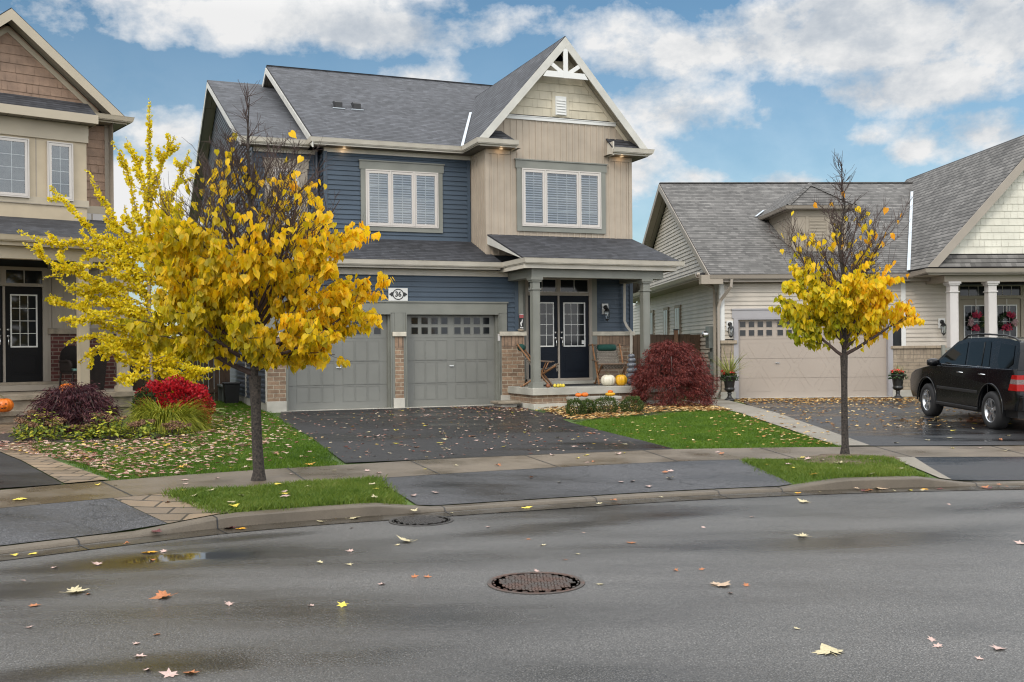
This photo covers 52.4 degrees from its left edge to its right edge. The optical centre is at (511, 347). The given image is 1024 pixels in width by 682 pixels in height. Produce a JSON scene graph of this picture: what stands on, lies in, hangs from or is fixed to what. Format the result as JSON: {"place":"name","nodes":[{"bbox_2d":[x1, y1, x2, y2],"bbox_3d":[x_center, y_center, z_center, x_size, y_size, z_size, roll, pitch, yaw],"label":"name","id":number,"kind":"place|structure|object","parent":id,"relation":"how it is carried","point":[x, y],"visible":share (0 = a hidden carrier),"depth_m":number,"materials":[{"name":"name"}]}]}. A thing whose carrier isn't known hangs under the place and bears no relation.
{"place":"outdoors","nodes":[
{"label":"outdoors","id":0,"kind":"place"},
{"bbox_2d":[0,395,13,411],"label":"pumpkin","id":1,"kind":"object","parent":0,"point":[6,404],"visible":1,"depth_m":19.50,"materials":[{"name":"food"}]},
{"bbox_2d":[0,452,62,487],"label":"driveway","id":2,"kind":"structure","parent":0,"point":[14,472],"depth_m":12.78,"materials":[{"name":"asphalt"}]},
{"bbox_2d":[0,422,106,482],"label":"paving","id":3,"kind":"structure","parent":0,"point":[62,472],"depth_m":13.79,"materials":[{"name":"stone"}]},
{"bbox_2d":[0,498,166,544],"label":"driveway apron","id":4,"kind":"object","parent":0,"point":[29,523],"visible":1,"depth_m":10.23,"materials":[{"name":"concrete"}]},
{"bbox_2d":[114,494,233,522],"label":"paving","id":5,"kind":"structure","parent":0,"point":[158,506],"depth_m":10.82,"materials":[{"name":"stone"}]},
{"bbox_2d":[28,400,343,480],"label":"lawn grass","id":6,"kind":"structure","parent":0,"point":[301,447],"depth_m":15.24,"materials":[{"name":"plant"}]},
{"bbox_2d":[280,405,672,462],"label":"driveway","id":7,"kind":"structure","parent":0,"point":[467,442],"depth_m":17.77,"materials":[{"name":"asphalt"}]},
{"bbox_2d":[284,406,628,459],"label":"leaf litter","id":8,"kind":"object","parent":7,"relation":"on","point":[441,428],"visible":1,"depth_m":19.19,"materials":[{"name":"plant"}]},
{"bbox_2d":[452,406,528,410],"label":"leaf litter","id":9,"kind":"object","parent":7,"relation":"on","point":[494,406],"visible":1,"depth_m":23.30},
{"bbox_2d":[0,489,1023,681],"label":"road","id":10,"kind":"structure","parent":0,"point":[879,587],"depth_m":7.36,"materials":[{"name":"asphalt"}]},
{"bbox_2d":[65,585,88,592],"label":"fallen leaf","id":11,"kind":"object","parent":10,"relation":"on","point":[76,588],"visible":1,"depth_m":7.71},
{"bbox_2d":[149,590,176,598],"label":"fallen leaf","id":12,"kind":"object","parent":10,"relation":"on","point":[160,594],"visible":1,"depth_m":7.54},
{"bbox_2d":[160,668,177,677],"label":"fallen leaf","id":13,"kind":"object","parent":10,"relation":"on","point":[168,672],"visible":1,"depth_m":5.71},
{"bbox_2d":[337,601,348,606],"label":"fallen leaf","id":14,"kind":"object","parent":10,"relation":"on","point":[342,604],"visible":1,"depth_m":7.23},
{"bbox_2d":[389,515,453,525],"bbox_3d":[-0.939,1.783,10.760,0.670,0.008,0.670,-1,0,-29],"label":"manhole cover","id":15,"kind":"object","parent":10,"relation":"on","point":[422,520],"visible":1,"depth_m":10.72,"materials":[{"name":"metal"}]},
{"bbox_2d":[0,476,1023,560],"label":"kerb","id":16,"kind":"structure","parent":10,"relation":"on","point":[286,518],"depth_m":11.17,"materials":[{"name":"concrete"}]},
{"bbox_2d":[74,481,989,548],"bbox_3d":[-0.064,1.718,10.639,16.132,0.112,2.092,-1,0,-22],"label":"kerb joint","id":17,"kind":"object","parent":16,"relation":"on","point":[440,505],"visible":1,"depth_m":11.10,"materials":[{"name":"grey concrete"}]},
{"bbox_2d":[487,572,584,593],"bbox_3d":[0.181,1.773,7.870,0.740,0.008,0.740,-1,0,-14],"label":"manhole cover","id":18,"kind":"object","parent":10,"relation":"on","point":[536,582],"visible":1,"depth_m":7.84,"materials":[{"name":"metal"}]},
{"bbox_2d":[711,581,730,585],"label":"fallen leaf","id":19,"kind":"object","parent":10,"relation":"on","point":[722,584],"visible":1,"depth_m":7.72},
{"bbox_2d":[794,532,811,536],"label":"fallen leaf","id":20,"kind":"object","parent":10,"relation":"on","point":[803,534],"visible":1,"depth_m":9.66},
{"bbox_2d":[812,643,842,655],"bbox_3d":[1.832,1.750,6.023,0.163,0.027,0.164,-1,0,39],"label":"fallen leaf","id":21,"kind":"object","parent":10,"relation":"on","point":[825,648],"visible":1,"depth_m":6.03,"materials":[{"name":"plant"}]},
{"bbox_2d":[0,446,1023,507],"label":"sidewalk","id":22,"kind":"structure","parent":0,"point":[80,491],"depth_m":13.71,"materials":[{"name":"concrete"}]},
{"bbox_2d":[101,446,1021,495],"bbox_3d":[-0.727,1.556,12.302,22.899,0.030,4.226,-1,0,-22],"label":"sidewalk joint","id":23,"kind":"object","parent":22,"relation":"on","point":[438,473],"visible":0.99,"depth_m":13.82,"materials":[{"name":"grey concrete"}]},
{"bbox_2d":[0,367,1023,545],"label":"lawn","id":24,"kind":"structure","parent":0,"point":[409,502],"depth_m":13.64,"materials":[{"name":"plant"}]},
{"bbox_2d":[0,438,113,467],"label":"leaf litter","id":25,"kind":"object","parent":24,"relation":"on","point":[34,449],"visible":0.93,"depth_m":15.34,"materials":[{"name":"plant"}]},
{"bbox_2d":[0,8,138,424],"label":"house","id":26,"kind":"structure","parent":24,"relation":"on","point":[62,119],"depth_m":22.71,"materials":[{"name":"beige brick"}]},
{"bbox_2d":[0,286,2,381],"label":"entry door","id":27,"kind":"structure","parent":26,"relation":"in","point":[1,349],"depth_m":22.23,"materials":[{"name":"black glass"}]},
{"bbox_2d":[0,136,29,197],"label":"window","id":28,"kind":"structure","parent":26,"relation":"in","point":[14,151],"depth_m":22.40,"materials":[{"name":"glass"}]},
{"bbox_2d":[6,270,41,283],"bbox_3d":[-10.858,-1.532,22.280,1.500,0.280,0.012,-1,0,-38],"label":"transom window","id":29,"kind":"structure","parent":26,"relation":"in","point":[12,276],"depth_m":22.52,"materials":[{"name":"black glass"}]},
{"bbox_2d":[5,287,42,381],"bbox_3d":[-10.542,-0.295,22.498,0.745,2.040,0.114,-1,0,-38],"label":"entry door","id":30,"kind":"structure","parent":26,"relation":"in","point":[23,305],"depth_m":22.49,"materials":[{"name":"black wood"}]},
{"bbox_2d":[47,141,73,200],"bbox_3d":[-9.963,-3.890,22.957,0.540,1.280,0.062,-1,0,-38],"label":"window","id":31,"kind":"structure","parent":26,"relation":"in","point":[60,175],"depth_m":22.97,"materials":[{"name":"glass"}]},
{"bbox_2d":[58,345,76,386],"bbox_3d":[-9.359,0.430,22.495,0.696,0.972,0.736,-1,0,40],"label":"wicker chair","id":32,"kind":"object","parent":26,"relation":"on","point":[67,361],"visible":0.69,"depth_m":22.48,"materials":[{"name":"wicker"}]},
{"bbox_2d":[90,350,107,389],"bbox_3d":[-9.021,0.481,22.503,0.480,0.860,0.480,-1,0,-38],"label":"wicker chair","id":33,"kind":"object","parent":26,"relation":"on","point":[98,373],"visible":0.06,"depth_m":22.38,"materials":[{"name":"wicker"}]},
{"bbox_2d":[0,427,193,443],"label":"garden bed","id":34,"kind":"object","parent":24,"relation":"on","point":[4,437],"visible":0.2,"depth_m":16.91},
{"bbox_2d":[8,408,56,436],"bbox_3d":[-7.930,1.262,17.293,0.808,0.518,0.802,-1,0,0],"label":"stonecrop","id":35,"kind":"object","parent":34,"relation":"on","point":[30,415],"visible":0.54,"depth_m":17.24,"materials":[{"name":"green plant"}]},
{"bbox_2d":[13,408,68,442],"bbox_3d":[-7.589,1.259,16.764,0.827,0.570,0.834,-1,0,0],"label":"stonecrop","id":36,"kind":"object","parent":34,"relation":"on","point":[32,425],"visible":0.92,"depth_m":16.67,"materials":[{"name":"green plant"}]},
{"bbox_2d":[15,380,123,434],"bbox_3d":[-7.583,1.097,17.996,1.829,1.097,1.643,-1,0,0],"label":"laceleaf maple","id":37,"kind":"object","parent":34,"relation":"on","point":[68,406],"visible":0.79,"depth_m":17.66,"materials":[{"name":"purple plant"}]},
{"bbox_2d":[63,423,94,439],"bbox_3d":[-7.042,1.383,16.950,0.577,0.332,0.537,-1,0,0],"label":"stonecrop","id":38,"kind":"object","parent":34,"relation":"on","point":[82,429],"visible":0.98,"depth_m":16.95,"materials":[{"name":"green plant"}]},
{"bbox_2d":[87,406,129,439],"bbox_3d":[-6.580,1.236,16.953,0.698,0.575,0.686,-1,0,-24],"label":"stonecrop","id":39,"kind":"object","parent":34,"relation":"on","point":[112,419],"visible":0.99,"depth_m":16.90,"materials":[{"name":"green plant"}]},
{"bbox_2d":[92,423,126,434],"bbox_3d":[-6.744,1.349,17.481,0.944,0.294,0.857,-1,0,0],"label":"shrub","id":40,"kind":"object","parent":34,"relation":"on","point":[118,431],"depth_m":17.38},
{"bbox_2d":[123,417,161,439],"bbox_3d":[-6.090,1.338,17.146,0.631,0.388,0.630,-1,0,0],"label":"stonecrop","id":41,"kind":"object","parent":34,"relation":"on","point":[142,423],"visible":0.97,"depth_m":17.07,"materials":[{"name":"green plant"}]},
{"bbox_2d":[131,384,155,419],"bbox_3d":[-6.611,1.085,18.753,0.499,0.859,0.498,-1,0,0],"label":"globe cedar","id":42,"kind":"object","parent":34,"relation":"on","point":[138,394],"visible":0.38,"depth_m":18.67,"materials":[{"name":"green plant"}]},
{"bbox_2d":[114,392,229,434],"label":"ornamental grass","id":43,"kind":"object","parent":34,"relation":"on","point":[167,414],"depth_m":18.01,"materials":[{"name":"plant"}]},
{"bbox_2d":[134,374,215,424],"bbox_3d":[-6.219,1.008,19.152,1.496,1.069,1.087,-1,0,0],"label":"red shrub","id":44,"kind":"object","parent":34,"relation":"on","point":[175,385],"visible":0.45,"depth_m":18.96,"materials":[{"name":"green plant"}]},
{"bbox_2d":[159,420,195,437],"bbox_3d":[-5.640,1.371,17.513,0.577,0.329,0.555,-1,0,-34],"label":"stonecrop","id":45,"kind":"object","parent":34,"relation":"on","point":[176,427],"visible":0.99,"depth_m":17.46,"materials":[{"name":"green plant"}]},
{"bbox_2d":[16,98,219,392],"bbox_3d":[-7.459,-1.643,20.132,4.044,6.296,2.080,-1,0,9],"label":"ginkgo tree","id":46,"kind":"object","parent":24,"relation":"on","point":[163,362],"visible":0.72,"depth_m":19.94,"materials":[{"name":"yellow plant"}]},
{"bbox_2d":[116,343,229,400],"bbox_3d":[-10.095,0.583,27.683,5.028,1.975,0.204,-1,0,-10],"label":"fence","id":47,"kind":"object","parent":24,"relation":"on","point":[214,382],"visible":0.05,"depth_m":27.98,"materials":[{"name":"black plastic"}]},
{"bbox_2d":[40,405,314,477],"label":"leaf litter","id":48,"kind":"object","parent":24,"relation":"on","point":[82,453],"visible":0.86,"depth_m":15.44,"materials":[{"name":"plant"}]},
{"bbox_2d":[183,403,225,413],"bbox_3d":[-6.571,1.358,21.889,1.107,0.607,1.053,-1,0,45],"label":"hosta","id":49,"kind":"object","parent":24,"relation":"on","point":[217,409],"visible":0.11,"depth_m":22.04,"materials":[{"name":"green plant"}]},
{"bbox_2d":[217,384,223,401],"bbox_3d":[-7.546,1.198,27.470,0.360,0.460,1.200,-1,0,-22],"label":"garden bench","id":50,"kind":"object","parent":24,"relation":"on","point":[220,393],"visible":0.41,"depth_m":27.86,"materials":[{"name":"metal"}]},
{"bbox_2d":[222,382,240,403],"bbox_3d":[-7.107,1.149,26.354,0.420,0.550,0.460,-1,0,-21],"label":"garden bin","id":51,"kind":"object","parent":24,"relation":"on","point":[231,392],"visible":0.84,"depth_m":26.18,"materials":[{"name":"black plastic"}]},
{"bbox_2d":[119,79,394,480],"bbox_3d":[-3.041,-0.783,12.503,3.179,4.920,2.571,-1,0,0],"label":"street tree","id":52,"kind":"object","parent":24,"relation":"on","point":[216,303],"visible":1,"depth_m":12.14,"materials":[{"name":"yellow plant"}]},
{"bbox_2d":[161,474,407,514],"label":"boulevard grass","id":53,"kind":"structure","parent":24,"relation":"on","point":[333,491],"depth_m":11.37,"materials":[{"name":"plant"}]},
{"bbox_2d":[188,36,684,412],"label":"house","id":54,"kind":"structure","parent":24,"relation":"on","point":[490,213],"depth_m":25.12,"materials":[{"name":"blue plastic"}]},
{"bbox_2d":[263,157,309,228],"bbox_3d":[-5.332,-3.627,24.605,1.100,1.690,0.077,-1,0,-22],"label":"window","id":55,"kind":"structure","parent":54,"relation":"in","point":[303,168],"depth_m":24.69,"materials":[{"name":"plastic"}]},
{"bbox_2d":[289,315,386,409],"bbox_3d":[-3.897,0.315,23.379,2.240,2.110,0.075,-1,0,-21],"label":"garage door","id":56,"kind":"structure","parent":54,"relation":"in","point":[363,384],"depth_m":23.47,"materials":[{"name":"grey metal"}]},
{"bbox_2d":[358,159,444,232],"bbox_3d":[-2.651,-3.651,25.177,2.140,1.690,0.077,-1,0,-22],"label":"window","id":57,"kind":"structure","parent":54,"relation":"in","point":[391,169],"depth_m":25.18,"materials":[{"name":"plastic"}]},
{"bbox_2d":[407,315,494,406],"bbox_3d":[-1.426,0.293,24.351,2.160,2.110,0.075,-1,0,-22],"label":"garage door","id":58,"kind":"structure","parent":54,"relation":"in","point":[451,357],"depth_m":24.35,"materials":[{"name":"grey metal"}]},
{"bbox_2d":[519,314,523,328],"bbox_3d":[0.225,-0.600,24.811,0.110,0.405,0.012,-1,0,-21],"label":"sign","id":59,"kind":"object","parent":54,"relation":"on","point":[521,321],"visible":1,"depth_m":24.81,"materials":[{"name":"plastic"}]},
{"bbox_2d":[515,344,558,386],"bbox_3d":[0.591,0.406,24.207,0.948,1.025,0.886,-1,0,7],"label":"sling chair","id":60,"kind":"object","parent":54,"relation":"on","point":[521,348],"visible":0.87,"depth_m":23.92,"materials":[{"name":"brown wood"}]},
{"bbox_2d":[528,295,557,378],"bbox_3d":[0.759,-0.264,25.349,0.775,2.015,0.114,-1,0,-22],"label":"entry door","id":61,"kind":"structure","parent":54,"relation":"in","point":[548,304],"depth_m":25.41,"materials":[{"name":"black glass"}]},
{"bbox_2d":[528,279,588,292],"bbox_3d":[1.136,-1.525,25.518,1.630,0.330,0.015,-1,0,-22],"label":"transom window","id":62,"kind":"structure","parent":54,"relation":"in","point":[547,285],"depth_m":25.61,"materials":[{"name":"black glass"}]},
{"bbox_2d":[553,384,564,386],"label":"gourds","id":63,"kind":"object","parent":54,"relation":"on","point":[559,385],"visible":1,"depth_m":23.56,"materials":[{"name":"yellow plant"}]},
{"bbox_2d":[514,158,607,233],"bbox_3d":[1.228,-3.701,25.524,2.480,1.740,0.077,-1,0,-21],"label":"window","id":64,"kind":"structure","parent":54,"relation":"in","point":[552,196],"depth_m":25.52,"materials":[{"name":"glass"}]},
{"bbox_2d":[559,296,588,377],"bbox_3d":[1.537,-0.271,25.655,0.790,2.015,0.114,-1,0,-22],"label":"entry door","id":65,"kind":"structure","parent":54,"relation":"in","point":[574,322],"depth_m":25.66,"materials":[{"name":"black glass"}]},
{"bbox_2d":[588,344,627,384],"bbox_3d":[2.370,0.399,25.198,0.869,1.006,0.931,-1,0,-8],"label":"sling chair","id":66,"kind":"object","parent":54,"relation":"on","point":[607,357],"visible":0.91,"depth_m":25.41,"materials":[{"name":"brown wood"}]},
{"bbox_2d":[601,371,615,385],"bbox_3d":[2.246,0.717,24.321,0.350,0.338,0.350,-1,0,-23],"label":"pumpkin","id":67,"kind":"object","parent":54,"relation":"on","point":[608,380],"visible":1,"depth_m":24.21,"materials":[{"name":"food"}]},
{"bbox_2d":[605,390,614,395],"bbox_3d":[2.241,1.027,23.694,0.234,0.135,0.228,-1,0,-11],"label":"turban gourd","id":68,"kind":"object","parent":54,"relation":"on","point":[610,393],"visible":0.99,"depth_m":23.63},
{"bbox_2d":[615,372,626,385],"bbox_3d":[2.556,0.720,24.359,0.287,0.326,0.284,-1,0,33],"label":"pumpkin","id":69,"kind":"object","parent":54,"relation":"on","point":[621,379],"visible":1,"depth_m":24.26,"materials":[{"name":"food"}]},
{"bbox_2d":[537,409,677,418],"bbox_3d":[1.892,1.386,21.996,3.916,0.049,1.952,-1,0,-17],"label":"garden bed","id":70,"kind":"object","parent":24,"relation":"on","point":[558,415],"visible":0.38,"depth_m":21.65,"materials":[{"name":"soil"}]},
{"bbox_2d":[565,398,587,416],"bbox_3d":[1.317,1.225,21.353,0.480,0.422,0.480,-1,0,0],"label":"box shrub","id":71,"kind":"object","parent":70,"relation":"on","point":[580,402],"visible":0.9,"depth_m":21.27,"materials":[{"name":"green plant"}]},
{"bbox_2d":[579,398,595,414],"bbox_3d":[1.568,1.238,21.641,0.368,0.395,0.364,-1,0,0],"label":"box shrub","id":72,"kind":"object","parent":70,"relation":"on","point":[589,408],"visible":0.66,"depth_m":21.57,"materials":[{"name":"green plant"}]},
{"bbox_2d":[594,395,618,413],"bbox_3d":[1.955,1.201,21.804,0.609,0.450,0.576,-1,0,0],"label":"box shrub","id":73,"kind":"object","parent":70,"relation":"on","point":[613,407],"visible":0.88,"depth_m":21.72,"materials":[{"name":"green plant"}]},
{"bbox_2d":[618,395,645,412],"bbox_3d":[2.536,1.209,21.950,0.574,0.427,0.512,-1,0,0],"label":"box shrub","id":74,"kind":"object","parent":70,"relation":"on","point":[626,406],"visible":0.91,"depth_m":21.88,"materials":[{"name":"green plant"}]},
{"bbox_2d":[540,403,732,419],"bbox_3d":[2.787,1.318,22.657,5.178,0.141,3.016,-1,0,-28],"label":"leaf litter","id":75,"kind":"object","parent":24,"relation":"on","point":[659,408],"visible":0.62,"depth_m":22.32,"materials":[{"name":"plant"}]},
{"bbox_2d":[633,329,700,395],"bbox_3d":[4.209,0.455,29.363,3.114,1.975,0.218,-1,0,-32],"label":"fence","id":76,"kind":"object","parent":24,"relation":"on","point":[685,338],"visible":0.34,"depth_m":29.58,"materials":[{"name":"brown wood"}]},
{"bbox_2d":[630,404,719,408],"bbox_3d":[3.477,1.338,24.007,2.971,0.072,1.843,-1,0,0],"label":"garden bed","id":77,"kind":"object","parent":24,"relation":"on","point":[674,405],"visible":0.23,"depth_m":23.64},
{"bbox_2d":[626,339,721,406],"bbox_3d":[3.640,0.595,24.105,2.154,1.668,2.135,-1,0,35],"label":"laceleaf maple","id":78,"kind":"object","parent":77,"relation":"on","point":[696,379],"visible":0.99,"depth_m":23.71,"materials":[{"name":"red plant"}]},
{"bbox_2d":[574,408,840,448],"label":"lawn grass","id":79,"kind":"structure","parent":24,"relation":"on","point":[699,428],"depth_m":18.24,"materials":[{"name":"plant"}]},
{"bbox_2d":[620,408,832,446],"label":"leaf litter","id":80,"kind":"object","parent":24,"relation":"on","point":[743,430],"visible":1,"depth_m":17.83,"materials":[{"name":"plant"}]},
{"bbox_2d":[705,349,749,400],"bbox_3d":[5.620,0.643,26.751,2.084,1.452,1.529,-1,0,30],"label":"urn planter","id":81,"kind":"object","parent":24,"relation":"on","point":[728,377],"visible":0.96,"depth_m":26.74,"materials":[{"name":"black metal"}]},
{"bbox_2d":[633,135,1023,398],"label":"house","id":82,"kind":"structure","parent":24,"relation":"on","point":[959,248],"depth_m":28.25,"materials":[{"name":"beige plastic"}]},
{"bbox_2d":[650,310,654,334],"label":"side window","id":83,"kind":"structure","parent":82,"relation":"in","point":[652,320],"depth_m":37.58,"materials":[{"name":"white glass"}]},
{"bbox_2d":[663,307,669,334],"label":"side window","id":84,"kind":"structure","parent":82,"relation":"in","point":[666,328],"depth_m":35.00,"materials":[{"name":"white glass"}]},
{"bbox_2d":[674,304,680,333],"bbox_3d":[5.298,-0.793,33.289,0.065,1.150,0.850,-1,0,-3],"label":"side window","id":85,"kind":"structure","parent":82,"relation":"in","point":[677,308],"depth_m":33.17,"materials":[{"name":"white glass"}]},
{"bbox_2d":[738,319,886,397],"bbox_3d":[8.094,0.277,28.091,4.080,2.100,0.075,-1,0,-3],"label":"garage door","id":86,"kind":"structure","parent":82,"relation":"in","point":[778,367],"depth_m":28.07,"materials":[{"name":"beige metal"}]},
{"bbox_2d":[960,299,984,340],"bbox_3d":[12.908,-0.296,29.054,0.820,2.120,0.077,-1,0,-3],"label":"entry door","id":87,"kind":"structure","parent":82,"relation":"in","point":[967,306],"depth_m":29.04,"materials":[{"name":"beige paint"}]},
{"bbox_2d":[967,299,984,330],"bbox_3d":[12.952,-0.903,28.945,0.617,0.906,0.158,-1,0,-3],"label":"wreath","id":88,"kind":"object","parent":82,"relation":"attached to","point":[976,327],"visible":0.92,"depth_m":28.92,"materials":[{"name":"red plant"}]},
{"bbox_2d":[960,286,1019,295],"bbox_3d":[13.346,-1.590,29.073,1.730,0.260,0.012,-1,0,-3],"label":"transom window","id":89,"kind":"structure","parent":82,"relation":"in","point":[964,290],"depth_m":29.07,"materials":[{"name":"black glass"}]},
{"bbox_2d":[998,299,1018,330],"bbox_3d":[13.815,-0.901,28.981,0.601,0.928,0.162,-1,0,-3],"label":"wreath","id":90,"kind":"object","parent":82,"relation":"attached to","point":[1011,316],"visible":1,"depth_m":28.96,"materials":[{"name":"red plant"}]},
{"bbox_2d":[997,299,1019,336],"bbox_3d":[13.822,-0.304,29.098,0.790,2.120,0.076,-1,0,-3],"label":"entry door","id":91,"kind":"structure","parent":82,"relation":"in","point":[1013,305],"depth_m":29.09,"materials":[{"name":"beige paint"}]},
{"bbox_2d":[740,454,930,484],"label":"boulevard grass","id":92,"kind":"structure","parent":24,"relation":"on","point":[803,471],"depth_m":13.49,"materials":[{"name":"plant"}]},
{"bbox_2d":[765,150,924,453],"bbox_3d":[4.650,-0.614,14.740,1.835,4.394,1.950,-1,0,43],"label":"street tree","id":93,"kind":"object","parent":24,"relation":"on","point":[843,310],"visible":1,"depth_m":14.64,"materials":[{"name":"yellow plant"}]},
{"bbox_2d":[793,454,901,466],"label":"fallen leaves","id":94,"kind":"object","parent":24,"relation":"on","point":[820,456],"visible":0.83,"depth_m":14.31,"materials":[{"name":"plant"}]},
{"bbox_2d":[0,0,1023,336],"label":"sky","id":95,"kind":"structure","parent":0,"point":[720,90],"materials":[{"name":"blue"}]},
{"bbox_2d":[543,384,602,386],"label":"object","id":96,"kind":"object","parent":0,"point":[579,385],"depth_m":24.55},
{"bbox_2d":[380,460,790,504],"bbox_3d":[0.930,1.639,12.898,5.126,0.154,1.699,-1,0,-18],"label":"driveway apron","id":97,"kind":"object","parent":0,"point":[484,486],"visible":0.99,"depth_m":12.81,"materials":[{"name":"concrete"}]},
{"bbox_2d":[685,399,867,444],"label":"path","id":98,"kind":"structure","parent":0,"point":[829,436],"depth_m":19.72,"materials":[{"name":"concrete"}]},
{"bbox_2d":[755,410,836,442],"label":"leaf litter","id":99,"kind":"object","parent":98,"relation":"on","point":[795,426],"visible":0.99,"depth_m":18.85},
{"bbox_2d":[736,396,1023,445],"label":"driveway","id":100,"kind":"structure","parent":0,"point":[905,433],"depth_m":19.19,"materials":[{"name":"asphalt"}]},
{"bbox_2d":[734,396,919,404],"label":"leaf litter","id":101,"kind":"object","parent":100,"relation":"on","point":[817,399],"visible":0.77,"depth_m":26.48,"materials":[{"name":"plant"}]},
{"bbox_2d":[755,402,981,429],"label":"leaf litter","id":102,"kind":"object","parent":100,"relation":"on","point":[872,411],"visible":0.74,"depth_m":21.30,"materials":[{"name":"plant"}]},
{"bbox_2d":[888,365,907,398],"bbox_3d":[10.017,0.842,26.978,0.585,0.976,0.671,-1,0,30],"label":"urn planter","id":103,"kind":"object","parent":100,"relation":"on","point":[897,375],"visible":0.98,"depth_m":26.86,"materials":[{"name":"black metal"}]},
{"bbox_2d":[910,333,1023,428],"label":"suv","id":104,"kind":"object","parent":100,"relation":"on","point":[984,376],"visible":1,"depth_m":18.56,"materials":[{"name":"black paint"}]},
{"bbox_2d":[897,457,949,478],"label":"path","id":105,"kind":"structure","parent":0,"point":[915,463],"depth_m":13.88,"materials":[{"name":"concrete"}]},
{"bbox_2d":[915,457,1023,480],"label":"driveway apron","id":106,"kind":"object","parent":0,"point":[982,468],"visible":1,"depth_m":13.82,"materials":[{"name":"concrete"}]},
{"bbox_3d":[2.837,0.801,24.593,0.300,0.161,0.289,-1,0,0],"label":"pumpkin","id":107,"kind":"object","parent":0,"visible":0},
{"bbox_2d":[626,373,633,378],"bbox_3d":[2.826,0.658,24.593,0.280,0.142,0.270,-1,0,-40],"label":"pumpkin","id":108,"kind":"object","parent":107,"relation":"on","point":[628,375],"visible":0.62,"depth_m":24.50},
{"bbox_2d":[627,367,636,372],"bbox_3d":[2.835,0.525,24.593,0.250,0.136,0.260,-1,0,10],"label":"pumpkin","id":109,"kind":"object","parent":108,"relation":"on","point":[630,370],"visible":0.87,"depth_m":24.50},
{"bbox_2d":[627,362,635,366],"bbox_3d":[2.824,0.403,24.593,0.222,0.123,0.230,-1,0,-30],"label":"pumpkin","id":110,"kind":"object","parent":109,"relation":"on","point":[631,364],"visible":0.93,"depth_m":24.51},
{"bbox_2d":[628,358,635,361],"bbox_3d":[2.833,0.290,24.593,0.200,0.113,0.192,-1,0,20],"label":"pumpkin","id":111,"kind":"object","parent":110,"relation":"on","point":[631,359],"visible":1,"depth_m":24.52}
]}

